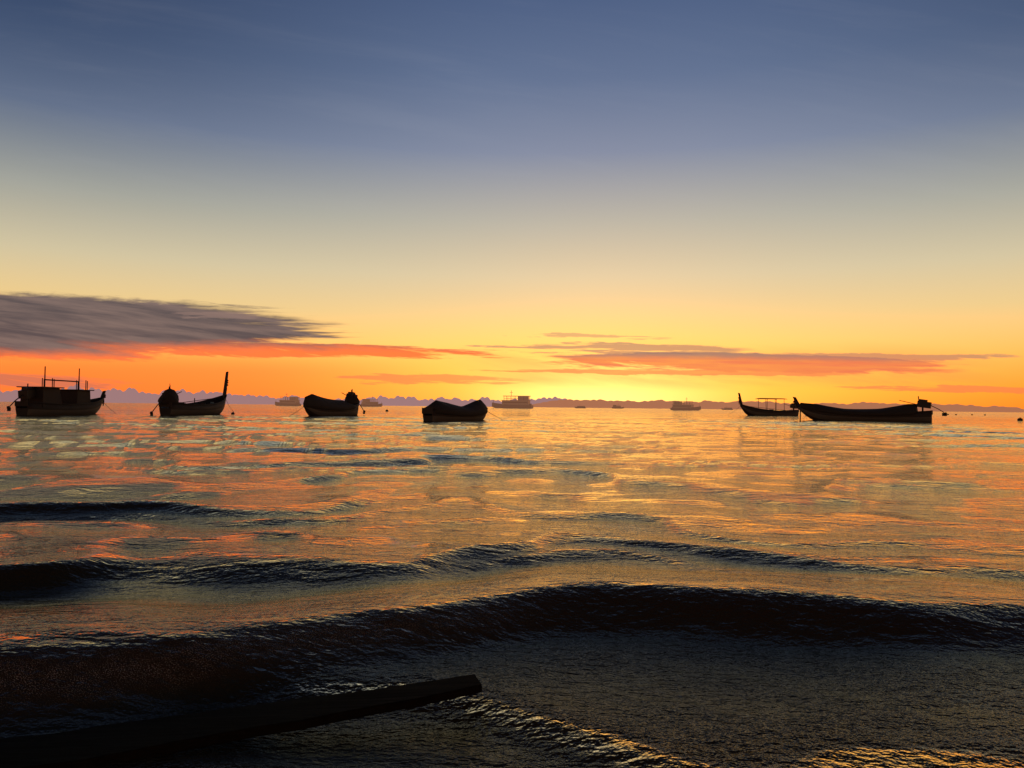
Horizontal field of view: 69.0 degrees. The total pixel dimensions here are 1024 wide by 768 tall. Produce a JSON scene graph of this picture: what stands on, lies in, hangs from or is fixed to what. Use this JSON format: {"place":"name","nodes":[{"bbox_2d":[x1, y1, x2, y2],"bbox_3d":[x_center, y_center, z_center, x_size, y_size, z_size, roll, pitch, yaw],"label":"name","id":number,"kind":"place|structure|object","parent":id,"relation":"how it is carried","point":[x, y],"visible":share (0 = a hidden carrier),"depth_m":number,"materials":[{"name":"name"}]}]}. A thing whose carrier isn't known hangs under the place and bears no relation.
{"place":"outdoors","nodes":[
{"label":"outdoors","id":0,"kind":"place"},
{"bbox_2d":[0,384,565,406],"bbox_3d":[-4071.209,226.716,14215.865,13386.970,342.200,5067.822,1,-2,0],"label":"hills","id":1,"kind":"structure","parent":0,"point":[128,395],"depth_m":14608.54,"materials":[{"name":"purple"}]},
{"bbox_2d":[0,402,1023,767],"bbox_3d":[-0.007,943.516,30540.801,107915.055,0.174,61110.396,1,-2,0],"label":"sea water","id":2,"kind":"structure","parent":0,"point":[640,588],"depth_m":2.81,"materials":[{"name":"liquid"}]},
{"bbox_2d":[6,366,114,414],"bbox_3d":[-25.143,0.635,42.713,1.654,3.117,11.456,1,-2,-1],"label":"boat","id":3,"kind":"object","parent":2,"relation":"on","point":[42,400],"visible":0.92,"depth_m":40.03,"materials":[{"name":"brown wood"}]},
{"bbox_2d":[150,372,232,415],"bbox_3d":[-19.770,0.710,47.487,1.834,3.375,12.087,1,-2,3],"label":"boat","id":4,"kind":"object","parent":2,"relation":"on","point":[169,403],"visible":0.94,"depth_m":44.56,"materials":[{"name":"brown wood"}]},
{"bbox_2d":[0,674,481,767],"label":"log","id":5,"kind":"object","parent":2,"relation":"on","point":[105,744],"visible":1,"depth_m":1.52,"materials":[{"name":"brown wood"}]},
{"bbox_2d":[275,394,300,405],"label":"ship","id":6,"kind":"object","parent":2,"relation":"on","point":[293,401],"visible":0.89,"depth_m":417.37,"materials":[{"name":"brown"}]},
{"bbox_2d":[290,389,365,415],"bbox_3d":[-11.786,1.363,47.511,1.571,2.239,10.646,0,-2,15],"label":"tarped boat","id":7,"kind":"object","parent":2,"relation":"on","point":[314,405],"visible":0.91,"depth_m":47.05,"materials":[{"name":"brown wood"}]},
{"bbox_2d":[361,396,381,406],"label":"ship","id":8,"kind":"object","parent":2,"relation":"on","point":[366,403],"visible":0.95,"depth_m":476.33,"materials":[{"name":"brown"}]},
{"bbox_2d":[422,400,502,420],"bbox_3d":[-1.934,1.510,37.065,1.479,1.505,7.656,0,-2,30],"label":"tarped boat","id":9,"kind":"object","parent":2,"relation":"on","point":[437,410],"visible":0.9,"depth_m":34.68,"materials":[{"name":"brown wood"}]},
{"bbox_2d":[492,390,532,407],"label":"ship","id":10,"kind":"object","parent":2,"relation":"on","point":[522,402],"visible":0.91,"depth_m":396.99,"materials":[{"name":"brown"}]},
{"bbox_2d":[612,405,623,408],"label":"ship","id":11,"kind":"object","parent":2,"relation":"on","point":[616,407],"visible":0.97,"depth_m":1097.45,"materials":[{"name":"brown"}]},
{"bbox_2d":[670,397,700,409],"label":"ship","id":12,"kind":"object","parent":2,"relation":"on","point":[678,405],"visible":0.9,"depth_m":329.15,"materials":[{"name":"brown"}]},
{"bbox_2d":[730,393,805,415],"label":"boat","id":13,"kind":"object","parent":2,"relation":"on","point":[750,410],"visible":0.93,"depth_m":83.14,"materials":[{"name":"brown wood"}]},
{"bbox_2d":[771,396,946,421],"bbox_3d":[22.714,1.879,50.453,11.727,2.112,1.570,-1,-2,35],"label":"boat","id":14,"kind":"object","parent":2,"relation":"on","point":[906,413],"visible":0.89,"depth_m":48.98,"materials":[{"name":"brown wood"}]},
{"bbox_2d":[0,0,1023,408],"label":"sky","id":15,"kind":"structure","parent":0,"point":[809,201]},
{"bbox_2d":[532,399,1023,411],"bbox_3d":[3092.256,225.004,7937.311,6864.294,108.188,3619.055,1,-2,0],"label":"hills","id":16,"kind":"structure","parent":0,"point":[652,404],"depth_m":8225.36,"materials":[{"name":"grey"}]}
]}

